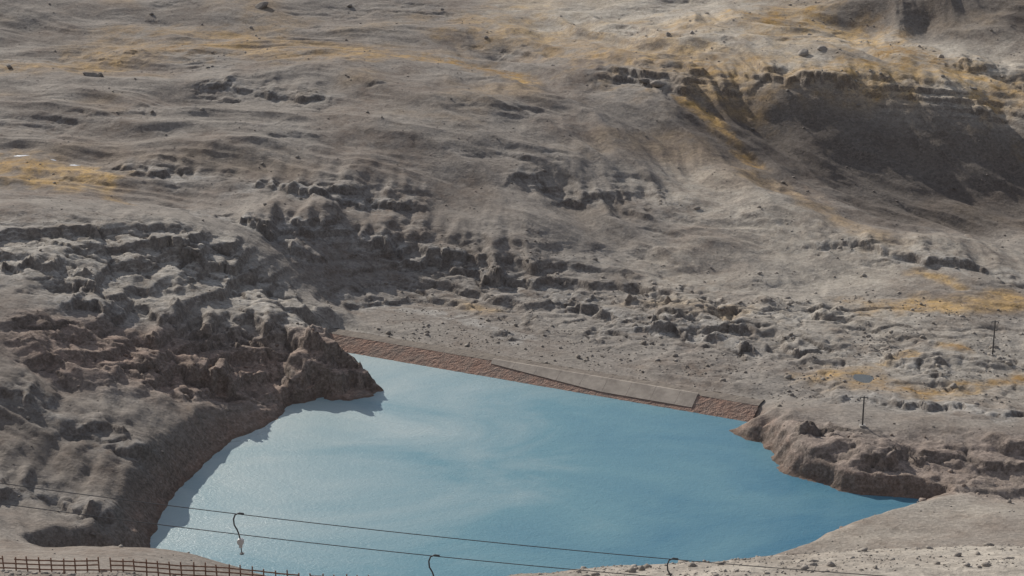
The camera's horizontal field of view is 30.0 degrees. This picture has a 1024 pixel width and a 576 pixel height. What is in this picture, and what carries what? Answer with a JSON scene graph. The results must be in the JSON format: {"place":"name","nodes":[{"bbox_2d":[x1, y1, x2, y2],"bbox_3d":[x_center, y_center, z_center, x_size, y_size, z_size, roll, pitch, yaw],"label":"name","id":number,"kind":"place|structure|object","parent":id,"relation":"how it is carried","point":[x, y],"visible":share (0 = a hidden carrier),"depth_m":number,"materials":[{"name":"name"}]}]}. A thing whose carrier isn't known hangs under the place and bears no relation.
{"place":"outdoors","nodes":[
{"label":"outdoors","id":0,"kind":"place"},
{"bbox_2d":[0,0,1023,575],"bbox_3d":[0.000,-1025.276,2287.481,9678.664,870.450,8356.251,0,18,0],"label":"mountain terrain","id":1,"kind":"structure","parent":0,"point":[902,142],"depth_m":534.12,"materials":[{"name":"stone"}]},
{"bbox_2d":[0,555,368,575],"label":"snow fence","id":2,"kind":"object","parent":1,"relation":"on","point":[122,565],"visible":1,"depth_m":187.55,"materials":[{"name":"brown wood"}]},
{"bbox_2d":[0,483,882,575],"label":"drag lift","id":3,"kind":"object","parent":1,"relation":"on","point":[240,542],"visible":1,"depth_m":120.09,"materials":[{"name":"metal"}]},
{"bbox_2d":[6,1,943,87],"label":"boulders","id":4,"kind":"object","parent":1,"relation":"on","point":[655,83],"visible":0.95,"depth_m":648.81,"materials":[{"name":"stone"}]},
{"bbox_2d":[0,0,1023,560],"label":"scattered rocks","id":5,"kind":"object","parent":1,"relation":"on","point":[642,342],"visible":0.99,"depth_m":486.29,"materials":[{"name":"stone"}]},
{"bbox_2d":[1,542,1023,575],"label":"foreground stones","id":6,"kind":"object","parent":1,"relation":"on","point":[634,568],"visible":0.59,"depth_m":176.66,"materials":[{"name":"grey stone"}]},
{"bbox_2d":[17,1,1011,527],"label":"boulders","id":7,"kind":"object","parent":1,"relation":"on","point":[953,385],"visible":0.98,"depth_m":481.55,"materials":[{"name":"stone"}]},
{"bbox_2d":[327,328,762,421],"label":"embankment dam","id":8,"kind":"structure","parent":1,"relation":"on","point":[625,388],"depth_m":449.18,"materials":[{"name":"concrete"}]},
{"bbox_2d":[859,396,867,427],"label":"steel pylon","id":9,"kind":"object","parent":1,"relation":"on","point":[862,425],"visible":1,"depth_m":406.17,"materials":[{"name":"metal"}]},
{"bbox_2d":[991,320,998,355],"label":"steel pylon","id":10,"kind":"object","parent":1,"relation":"on","point":[995,321],"visible":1,"depth_m":461.14,"materials":[{"name":"metal"}]},
{"bbox_2d":[150,353,918,575],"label":"lake water","id":11,"kind":"structure","parent":0,"point":[420,449],"depth_m":390.90,"materials":[{"name":"blue liquid"}]},
{"bbox_2d":[853,374,873,382],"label":"pond","id":12,"kind":"structure","parent":0,"point":[863,378],"depth_m":445.00,"materials":[{"name":"liquid"}]}
]}

